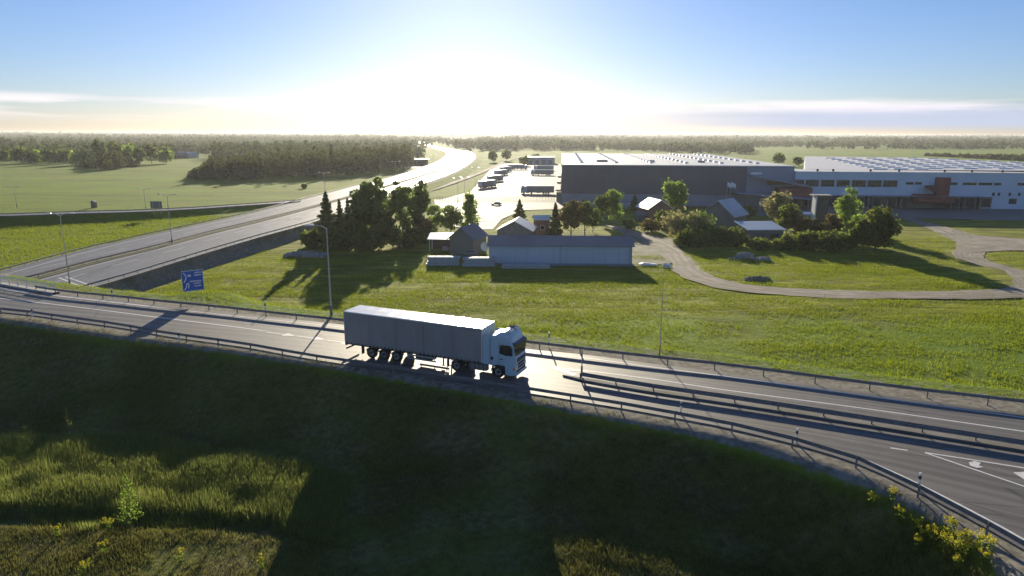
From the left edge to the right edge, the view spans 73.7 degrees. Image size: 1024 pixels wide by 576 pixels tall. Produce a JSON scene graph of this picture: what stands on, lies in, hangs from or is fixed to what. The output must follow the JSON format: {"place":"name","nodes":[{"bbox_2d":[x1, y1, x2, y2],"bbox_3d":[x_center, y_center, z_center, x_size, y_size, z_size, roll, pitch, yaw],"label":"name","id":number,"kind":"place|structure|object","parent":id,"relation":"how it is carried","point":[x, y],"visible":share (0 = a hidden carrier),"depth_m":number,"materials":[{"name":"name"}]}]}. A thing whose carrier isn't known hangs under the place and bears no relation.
{"place":"outdoors","nodes":[
{"label":"outdoors","id":0,"kind":"place"},
{"bbox_2d":[0,200,300,216],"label":"ramp road","id":1,"kind":"structure","parent":0,"point":[94,212],"depth_m":224.75,"materials":[{"name":"asphalt"}]},
{"bbox_2d":[0,199,300,213],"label":"guardrail","id":2,"kind":"object","parent":1,"relation":"on","point":[146,209],"visible":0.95,"depth_m":224.31,"materials":[{"name":"metal"}]},
{"bbox_2d":[432,156,523,190],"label":"side road","id":3,"kind":"structure","parent":0,"point":[468,177],"depth_m":486.30,"materials":[{"name":"asphalt"}]},
{"bbox_2d":[434,200,563,228],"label":"access road","id":4,"kind":"structure","parent":0,"point":[490,214],"depth_m":277.22,"materials":[{"name":"asphalt"}]},
{"bbox_2d":[0,137,1023,575],"bbox_3d":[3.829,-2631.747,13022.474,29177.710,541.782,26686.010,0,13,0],"label":"ground","id":5,"kind":"structure","parent":0,"point":[50,187],"depth_m":58.93,"materials":[{"name":"green plant"}]},
{"bbox_2d":[8,146,27,163],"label":"maple tree","id":6,"kind":"object","parent":5,"relation":"on","point":[19,153],"visible":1,"depth_m":610.72,"materials":[{"name":"green plant"}]},
{"bbox_2d":[0,276,59,293],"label":"bridge parapet","id":7,"kind":"structure","parent":5,"relation":"on","point":[17,285],"depth_m":89.27,"materials":[{"name":"white paint"}]},
{"bbox_2d":[39,146,57,164],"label":"maple tree","id":8,"kind":"object","parent":5,"relation":"on","point":[49,155],"visible":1,"depth_m":599.42,"materials":[{"name":"green plant"}]},
{"bbox_2d":[67,148,92,164],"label":"maple tree","id":9,"kind":"object","parent":5,"relation":"on","point":[77,158],"visible":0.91,"depth_m":587.35,"materials":[{"name":"green plant"}]},
{"bbox_2d":[90,138,108,156],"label":"maple tree","id":10,"kind":"object","parent":5,"relation":"on","point":[97,146],"visible":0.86,"depth_m":614.24,"materials":[{"name":"green plant"}]},
{"bbox_2d":[79,150,139,169],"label":"grove","id":11,"kind":"object","parent":5,"relation":"on","point":[106,161],"visible":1,"depth_m":527.71,"materials":[{"name":"green plant"}]},
{"bbox_2d":[0,210,240,270],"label":"grass","id":12,"kind":"structure","parent":5,"relation":"on","point":[72,239],"depth_m":189.75,"materials":[{"name":"green plant"}]},
{"bbox_2d":[117,474,143,529],"bbox_3d":[-23.925,13.518,42.627,1.482,4.114,1.406,0,13,0],"label":"sapling","id":13,"kind":"object","parent":5,"relation":"on","point":[125,491],"visible":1,"depth_m":42.45,"materials":[{"name":"green plant"}]},
{"bbox_2d":[156,146,174,163],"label":"maple tree","id":14,"kind":"object","parent":5,"relation":"on","point":[165,155],"visible":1,"depth_m":620.10,"materials":[{"name":"green plant"}]},
{"bbox_2d":[0,427,357,542],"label":"reeds","id":15,"kind":"object","parent":5,"relation":"on","point":[64,448],"visible":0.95,"depth_m":47.81,"materials":[{"name":"green plant"}]},
{"bbox_2d":[181,269,203,301],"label":"direction sign","id":16,"kind":"object","parent":5,"relation":"on","point":[192,280],"visible":0.98,"depth_m":83.21,"materials":[{"name":"blue metal"}]},
{"bbox_2d":[93,212,344,289],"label":"retaining wall","id":17,"kind":"structure","parent":5,"relation":"on","point":[147,275],"depth_m":149.11,"materials":[{"name":"concrete"}]},
{"bbox_2d":[0,142,474,286],"bbox_3d":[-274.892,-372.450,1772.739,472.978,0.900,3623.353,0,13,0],"label":"motorway","id":18,"kind":"structure","parent":5,"relation":"on","point":[100,271],"depth_m":174.02,"materials":[{"name":"grey asphalt"}]},
{"bbox_2d":[0,157,443,269],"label":"guardrail","id":19,"kind":"object","parent":18,"relation":"on","point":[171,228],"visible":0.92,"depth_m":182.49,"materials":[{"name":"metal"}]},
{"bbox_2d":[28,153,462,278],"bbox_3d":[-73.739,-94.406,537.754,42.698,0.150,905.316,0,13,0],"label":"median strip","id":20,"kind":"object","parent":18,"relation":"on","point":[134,252],"visible":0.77,"depth_m":168.76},
{"bbox_2d":[24,159,458,276],"bbox_3d":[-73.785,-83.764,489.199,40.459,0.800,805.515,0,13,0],"label":"guardrail","id":21,"kind":"object","parent":20,"relation":"on","point":[54,270],"visible":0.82,"depth_m":165.82,"materials":[{"name":"metal"}]},
{"bbox_2d":[84,158,473,285],"bbox_3d":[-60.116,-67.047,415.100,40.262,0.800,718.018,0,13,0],"label":"guardrail","id":22,"kind":"object","parent":18,"relation":"on","point":[212,247],"visible":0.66,"depth_m":150.35,"materials":[{"name":"metal"}]},
{"bbox_2d":[186,141,414,179],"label":"grove","id":23,"kind":"object","parent":5,"relation":"on","point":[313,163],"visible":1,"depth_m":441.72,"materials":[{"name":"green plant"}]},
{"bbox_2d":[283,250,326,257],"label":"rubble heap","id":24,"kind":"object","parent":5,"relation":"on","point":[304,254],"visible":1,"depth_m":164.71,"materials":[{"name":"stone"}]},
{"bbox_2d":[298,229,319,248],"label":"bush","id":25,"kind":"object","parent":5,"relation":"on","point":[307,239],"visible":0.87,"depth_m":177.17,"materials":[{"name":"green plant"}]},
{"bbox_2d":[304,224,332,315],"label":"street lamp","id":26,"kind":"object","parent":5,"relation":"on","point":[331,311],"visible":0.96,"depth_m":75.95,"materials":[{"name":"metal"}]},
{"bbox_2d":[311,191,344,249],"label":"spruce tree","id":27,"kind":"object","parent":5,"relation":"on","point":[325,215],"visible":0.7,"depth_m":176.31,"materials":[{"name":"green plant"}]},
{"bbox_2d":[316,225,350,250],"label":"bush","id":28,"kind":"object","parent":5,"relation":"on","point":[337,239],"visible":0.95,"depth_m":172.28,"materials":[{"name":"green plant"}]},
{"bbox_2d":[0,314,674,429],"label":"grass","id":29,"kind":"structure","parent":5,"relation":"on","point":[333,364],"depth_m":61.72,"materials":[{"name":"plant"}]},
{"bbox_2d":[341,209,369,239],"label":"maple tree","id":30,"kind":"object","parent":5,"relation":"on","point":[354,220],"visible":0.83,"depth_m":173.70,"materials":[{"name":"green plant"}]},
{"bbox_2d":[347,188,368,222],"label":"birch tree","id":31,"kind":"object","parent":5,"relation":"on","point":[357,201],"visible":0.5,"depth_m":177.40,"materials":[{"name":"green plant"}]},
{"bbox_2d":[346,226,385,252],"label":"bush","id":32,"kind":"object","parent":5,"relation":"on","point":[366,239],"visible":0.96,"depth_m":171.57,"materials":[{"name":"green plant"}]},
{"bbox_2d":[358,177,388,228],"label":"birch tree","id":33,"kind":"object","parent":5,"relation":"on","point":[376,197],"visible":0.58,"depth_m":179.37,"materials":[{"name":"green plant"}]},
{"bbox_2d":[0,137,754,162],"bbox_3d":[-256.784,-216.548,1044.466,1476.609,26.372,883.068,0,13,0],"label":"forest","id":34,"kind":"object","parent":5,"relation":"on","point":[223,150],"visible":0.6,"depth_m":1080.96,"materials":[{"name":"green plant"}]},
{"bbox_2d":[367,205,397,247],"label":"maple tree","id":35,"kind":"object","parent":5,"relation":"on","point":[382,218],"visible":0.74,"depth_m":175.90,"materials":[{"name":"green plant"}]},
{"bbox_2d":[375,224,408,248],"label":"bush","id":36,"kind":"object","parent":5,"relation":"on","point":[393,236],"visible":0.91,"depth_m":173.97,"materials":[{"name":"green plant"}]},
{"bbox_2d":[384,181,417,230],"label":"birch tree","id":37,"kind":"object","parent":5,"relation":"on","point":[400,199],"visible":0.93,"depth_m":189.51,"materials":[{"name":"green plant"}]},
{"bbox_2d":[402,225,426,248],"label":"bush","id":38,"kind":"object","parent":5,"relation":"on","point":[415,236],"visible":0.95,"depth_m":177.16,"materials":[{"name":"green plant"}]},
{"bbox_2d":[407,195,425,227],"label":"alder tree","id":39,"kind":"object","parent":5,"relation":"on","point":[412,213],"visible":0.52,"depth_m":196.52,"materials":[{"name":"green plant"}]},
{"bbox_2d":[406,179,433,218],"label":"alder tree","id":40,"kind":"object","parent":5,"relation":"on","point":[423,194],"visible":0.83,"depth_m":197.62,"materials":[{"name":"green plant"}]},
{"bbox_2d":[413,216,434,232],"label":"copper tree","id":41,"kind":"object","parent":5,"relation":"on","point":[424,224],"visible":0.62,"depth_m":189.30,"materials":[{"name":"brown plant"}]},
{"bbox_2d":[426,205,445,231],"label":"birch tree","id":42,"kind":"object","parent":5,"relation":"on","point":[436,217],"visible":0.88,"depth_m":202.40,"materials":[{"name":"green plant"}]},
{"bbox_2d":[427,232,452,251],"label":"carport","id":43,"kind":"object","parent":5,"relation":"on","point":[440,240],"visible":0.54,"depth_m":176.74,"materials":[{"name":"white paint"}]},
{"bbox_2d":[426,255,459,265],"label":"board stack","id":44,"kind":"object","parent":5,"relation":"on","point":[442,260],"visible":1,"depth_m":154.10,"materials":[{"name":"wood"}]},
{"bbox_2d":[439,205,465,231],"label":"birch tree","id":45,"kind":"object","parent":5,"relation":"on","point":[451,218],"visible":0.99,"depth_m":200.92,"materials":[{"name":"green plant"}]},
{"bbox_2d":[447,223,487,255],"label":"wooden barn","id":46,"kind":"structure","parent":5,"relation":"on","point":[473,236],"depth_m":168.59,"materials":[{"name":"wood"}]},
{"bbox_2d":[457,191,484,226],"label":"birch tree","id":47,"kind":"object","parent":5,"relation":"on","point":[469,207],"visible":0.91,"depth_m":197.91,"materials":[{"name":"green plant"}]},
{"bbox_2d":[462,257,494,266],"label":"board stack","id":48,"kind":"object","parent":5,"relation":"on","point":[479,261],"visible":1,"depth_m":152.99,"materials":[{"name":"wood"}]},
{"bbox_2d":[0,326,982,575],"bbox_3d":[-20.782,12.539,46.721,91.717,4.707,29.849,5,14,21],"label":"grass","id":49,"kind":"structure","parent":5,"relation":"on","point":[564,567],"depth_m":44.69,"materials":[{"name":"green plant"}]},
{"bbox_2d":[437,196,554,200],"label":"yard fence","id":50,"kind":"object","parent":5,"relation":"on","point":[509,197],"visible":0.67,"depth_m":304.43,"materials":[{"name":"metal"}]},
{"bbox_2d":[441,164,561,199],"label":"yard","id":51,"kind":"structure","parent":5,"relation":"on","point":[513,182],"depth_m":413.40,"materials":[{"name":"grey asphalt"}]},
{"bbox_2d":[521,186,553,193],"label":"semi truck","id":52,"kind":"object","parent":51,"relation":"on","point":[540,189],"visible":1,"depth_m":339.39,"materials":[{"name":"metal"}]},
{"bbox_2d":[0,131,1023,148],"bbox_3d":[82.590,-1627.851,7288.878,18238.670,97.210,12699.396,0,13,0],"label":"forest","id":53,"kind":"object","parent":5,"relation":"on","point":[997,141],"visible":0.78,"depth_m":2221.20,"materials":[{"name":"green plant"}]},
{"bbox_2d":[0,307,1023,545],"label":"guardrail","id":54,"kind":"object","parent":5,"relation":"on","point":[948,502],"visible":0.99,"depth_m":50.95,"materials":[{"name":"metal"}]},
{"bbox_2d":[495,216,537,234],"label":"farm house","id":55,"kind":"structure","parent":5,"relation":"on","point":[519,225],"depth_m":186.45,"materials":[{"name":"paint"}]},
{"bbox_2d":[502,263,549,268],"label":"board stack","id":56,"kind":"object","parent":5,"relation":"on","point":[526,265],"visible":1,"depth_m":150.95,"materials":[{"name":"wood"}]},
{"bbox_2d":[35,286,1023,404],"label":"guardrail","id":57,"kind":"object","parent":5,"relation":"on","point":[927,390],"visible":0.84,"depth_m":60.80,"materials":[{"name":"metal"}]},
{"bbox_2d":[57,282,1023,401],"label":"grass","id":58,"kind":"structure","parent":5,"relation":"on","point":[665,348],"depth_m":67.27,"materials":[{"name":"plant"}]},
{"bbox_2d":[527,156,554,163],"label":"storage hall","id":59,"kind":"structure","parent":5,"relation":"on","point":[542,159],"depth_m":682.84,"materials":[{"name":"metal"}]},
{"bbox_2d":[532,215,550,234],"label":"brick outhouse","id":60,"kind":"structure","parent":5,"relation":"on","point":[541,222],"depth_m":198.41,"materials":[{"name":"brown brick"}]},
{"bbox_2d":[546,202,563,234],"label":"spruce tree","id":61,"kind":"object","parent":5,"relation":"on","point":[555,224],"visible":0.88,"depth_m":195.20,"materials":[{"name":"green plant"}]},
{"bbox_2d":[487,235,634,266],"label":"long shed","id":62,"kind":"structure","parent":5,"relation":"on","point":[559,250],"depth_m":154.83,"materials":[{"name":"metal"}]},
{"bbox_2d":[556,199,584,235],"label":"oak tree","id":63,"kind":"object","parent":5,"relation":"on","point":[569,214],"visible":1,"depth_m":192.76,"materials":[{"name":"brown plant"}]},
{"bbox_2d":[148,249,1023,389],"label":"grass","id":64,"kind":"structure","parent":5,"relation":"on","point":[767,283],"depth_m":125.07,"materials":[{"name":"green plant"}]},
{"bbox_2d":[580,199,595,235],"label":"maple tree","id":65,"kind":"object","parent":5,"relation":"on","point":[586,215],"visible":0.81,"depth_m":197.24,"materials":[{"name":"green plant"}]},
{"bbox_2d":[593,192,610,221],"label":"maple tree","id":66,"kind":"object","parent":5,"relation":"on","point":[600,202],"visible":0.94,"depth_m":225.14,"materials":[{"name":"green plant"}]},
{"bbox_2d":[603,189,624,223],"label":"poplar tree","id":67,"kind":"object","parent":5,"relation":"on","point":[615,196],"visible":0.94,"depth_m":226.81,"materials":[{"name":"green plant"}]},
{"bbox_2d":[638,217,660,231],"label":"bush","id":68,"kind":"object","parent":5,"relation":"on","point":[651,225],"visible":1,"depth_m":209.48,"materials":[{"name":"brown plant"}]},
{"bbox_2d":[620,232,680,266],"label":"yard","id":69,"kind":"structure","parent":5,"relation":"on","point":[645,247],"depth_m":172.44,"materials":[{"name":"gravel"}]},
{"bbox_2d":[636,197,673,220],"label":"cottage","id":70,"kind":"structure","parent":5,"relation":"on","point":[649,206],"depth_m":233.71,"materials":[{"name":"metal"}]},
{"bbox_2d":[661,177,689,212],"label":"lime tree","id":71,"kind":"object","parent":5,"relation":"on","point":[675,193],"visible":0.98,"depth_m":233.36,"materials":[{"name":"green plant"}]},
{"bbox_2d":[556,153,812,209],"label":"warehouse","id":72,"kind":"structure","parent":5,"relation":"on","point":[704,178],"depth_m":286.15,"materials":[{"name":"metal"}]},
{"bbox_2d":[659,206,710,236],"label":"lilac bush","id":73,"kind":"object","parent":5,"relation":"on","point":[676,223],"visible":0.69,"depth_m":192.53,"materials":[{"name":"green plant"}]},
{"bbox_2d":[673,224,712,247],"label":"bush","id":74,"kind":"object","parent":5,"relation":"on","point":[685,237],"visible":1,"depth_m":180.79,"materials":[{"name":"green plant"}]},
{"bbox_2d":[683,210,716,234],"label":"bush","id":75,"kind":"object","parent":5,"relation":"on","point":[704,217],"visible":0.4,"depth_m":190.25,"materials":[{"name":"green plant"}]},
{"bbox_2d":[702,224,733,245],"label":"bush","id":76,"kind":"object","parent":5,"relation":"on","point":[714,230],"visible":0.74,"depth_m":182.84,"materials":[{"name":"green plant"}]},
{"bbox_2d":[703,198,749,229],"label":"skylight house","id":77,"kind":"structure","parent":5,"relation":"on","point":[728,212],"depth_m":213.36,"materials":[{"name":"paint"}]},
{"bbox_2d":[717,225,749,246],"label":"bush","id":78,"kind":"object","parent":5,"relation":"on","point":[738,237],"visible":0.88,"depth_m":181.57,"materials":[{"name":"green plant"}]},
{"bbox_2d":[745,236,772,249],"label":"bush","id":79,"kind":"object","parent":5,"relation":"on","point":[759,243],"visible":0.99,"depth_m":177.84,"materials":[{"name":"green plant"}]},
{"bbox_2d":[734,221,786,241],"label":"flat garage","id":80,"kind":"structure","parent":5,"relation":"on","point":[771,230],"depth_m":189.83,"materials":[{"name":"white paint"}]},
{"bbox_2d":[759,190,798,220],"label":"apple tree","id":81,"kind":"object","parent":5,"relation":"on","point":[780,199],"visible":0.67,"depth_m":218.43,"materials":[{"name":"green plant"}]},
{"bbox_2d":[772,233,797,251],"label":"bush","id":82,"kind":"object","parent":5,"relation":"on","point":[786,242],"visible":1,"depth_m":175.33,"materials":[{"name":"green plant"}]},
{"bbox_2d":[774,203,803,232],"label":"maple tree","id":83,"kind":"object","parent":5,"relation":"on","point":[788,215],"visible":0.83,"depth_m":199.88,"materials":[{"name":"green plant"}]},
{"bbox_2d":[788,216,811,233],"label":"bush","id":84,"kind":"object","parent":5,"relation":"on","point":[799,225],"visible":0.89,"depth_m":197.07,"materials":[{"name":"brown plant"}]},
{"bbox_2d":[793,230,825,251],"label":"bush","id":85,"kind":"object","parent":5,"relation":"on","point":[808,241],"visible":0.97,"depth_m":175.31,"materials":[{"name":"green plant"}]},
{"bbox_2d":[805,218,831,236],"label":"bush","id":86,"kind":"object","parent":5,"relation":"on","point":[819,226],"visible":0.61,"depth_m":191.72,"materials":[{"name":"brown plant"}]},
{"bbox_2d":[809,194,832,223],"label":"tower house","id":87,"kind":"structure","parent":5,"relation":"on","point":[820,204],"depth_m":228.43,"materials":[{"name":"white paint"}]},
{"bbox_2d":[634,236,1023,283],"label":"grass","id":88,"kind":"structure","parent":5,"relation":"on","point":[928,250],"depth_m":175.62,"materials":[{"name":"plant"}]},
{"bbox_2d":[823,214,843,234],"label":"bush","id":89,"kind":"object","parent":5,"relation":"on","point":[835,222],"visible":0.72,"depth_m":194.15,"materials":[{"name":"brown plant"}]},
{"bbox_2d":[819,229,851,251],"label":"bush","id":90,"kind":"object","parent":5,"relation":"on","point":[831,241],"visible":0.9,"depth_m":175.04,"materials":[{"name":"green plant"}]},
{"bbox_2d":[834,231,859,249],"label":"bush","id":91,"kind":"object","parent":5,"relation":"on","point":[848,235],"visible":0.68,"depth_m":175.34,"materials":[{"name":"green plant"}]},
{"bbox_2d":[832,185,863,231],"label":"poplar tree","id":92,"kind":"object","parent":5,"relation":"on","point":[846,206],"visible":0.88,"depth_m":207.82,"materials":[{"name":"green plant"}]},
{"bbox_2d":[848,218,877,250],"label":"willow tree","id":93,"kind":"object","parent":5,"relation":"on","point":[859,232],"visible":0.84,"depth_m":173.38,"materials":[{"name":"green plant"}]},
{"bbox_2d":[858,205,902,251],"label":"willow tree","id":94,"kind":"object","parent":5,"relation":"on","point":[886,223],"visible":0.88,"depth_m":171.99,"materials":[{"name":"green plant"}]},
{"bbox_2d":[753,206,1023,220],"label":"yard","id":95,"kind":"structure","parent":5,"relation":"on","point":[981,214],"depth_m":261.57,"materials":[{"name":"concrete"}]},
{"bbox_2d":[790,169,1023,209],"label":"distribution hall","id":96,"kind":"structure","parent":5,"relation":"on","point":[958,189],"depth_m":277.54,"materials":[{"name":"metal"}]},
{"bbox_2d":[804,156,1023,171],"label":"logistics hall","id":97,"kind":"structure","parent":5,"relation":"on","point":[876,163],"depth_m":348.54,"materials":[{"name":"white paint"}]},
{"bbox_2d":[923,152,1023,160],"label":"grove","id":98,"kind":"object","parent":5,"relation":"on","point":[1014,157],"visible":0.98,"depth_m":887.05,"materials":[{"name":"green plant"}]},
{"bbox_2d":[0,285,1023,550],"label":"road","id":99,"kind":"structure","parent":0,"point":[994,497],"depth_m":53.02,"materials":[{"name":"grey asphalt"}]},
{"bbox_2d":[0,298,269,331],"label":"road marking","id":100,"kind":"object","parent":99,"relation":"on","point":[138,314],"visible":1,"depth_m":76.74,"materials":[{"name":"paint"}]},
{"bbox_2d":[343,305,526,377],"bbox_3d":[-7.082,4.624,60.822,17.284,4.223,3.146,6,14,23],"label":"semi truck","id":101,"kind":"object","parent":99,"relation":"on","point":[460,343],"visible":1,"depth_m":59.32,"materials":[{"name":"grey metal"}]},
{"bbox_2d":[3,288,1023,417],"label":"road marking","id":102,"kind":"object","parent":99,"relation":"on","point":[596,359],"visible":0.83,"depth_m":59.40,"materials":[{"name":"paint"}]},
{"bbox_2d":[555,367,1023,431],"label":"road marking","id":103,"kind":"object","parent":99,"relation":"on","point":[799,399],"visible":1,"depth_m":52.77,"materials":[{"name":"paint"}]},
{"bbox_2d":[563,375,1023,451],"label":"median kerb","id":104,"kind":"structure","parent":99,"relation":"on","point":[860,422],"depth_m":49.84,"materials":[{"name":"concrete"}]},
{"bbox_2d":[580,372,1023,444],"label":"guardrail","id":105,"kind":"object","parent":104,"relation":"on","point":[861,417],"visible":1,"depth_m":49.67,"materials":[{"name":"metal"}]},
{"bbox_2d":[870,461,1023,539],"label":"road marking","id":106,"kind":"object","parent":99,"relation":"on","point":[960,505],"visible":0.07,"depth_m":37.65,"materials":[{"name":"paint"}]},
{"bbox_2d":[0,0,1023,135],"label":"sky","id":107,"kind":"structure","parent":0,"point":[795,67],"materials":[{"name":"blue"}]},
{"bbox_2d":[606,225,1023,298],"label":"dirt road","id":108,"kind":"structure","parent":0,"point":[686,267],"depth_m":130.68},
{"bbox_2d":[901,218,1023,287],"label":"dirt road","id":109,"kind":"structure","parent":0,"point":[1016,275],"depth_m":169.57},
{"bbox_2d":[956,236,1023,253],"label":"dirt road","id":110,"kind":"structure","parent":0,"point":[984,243],"depth_m":186.81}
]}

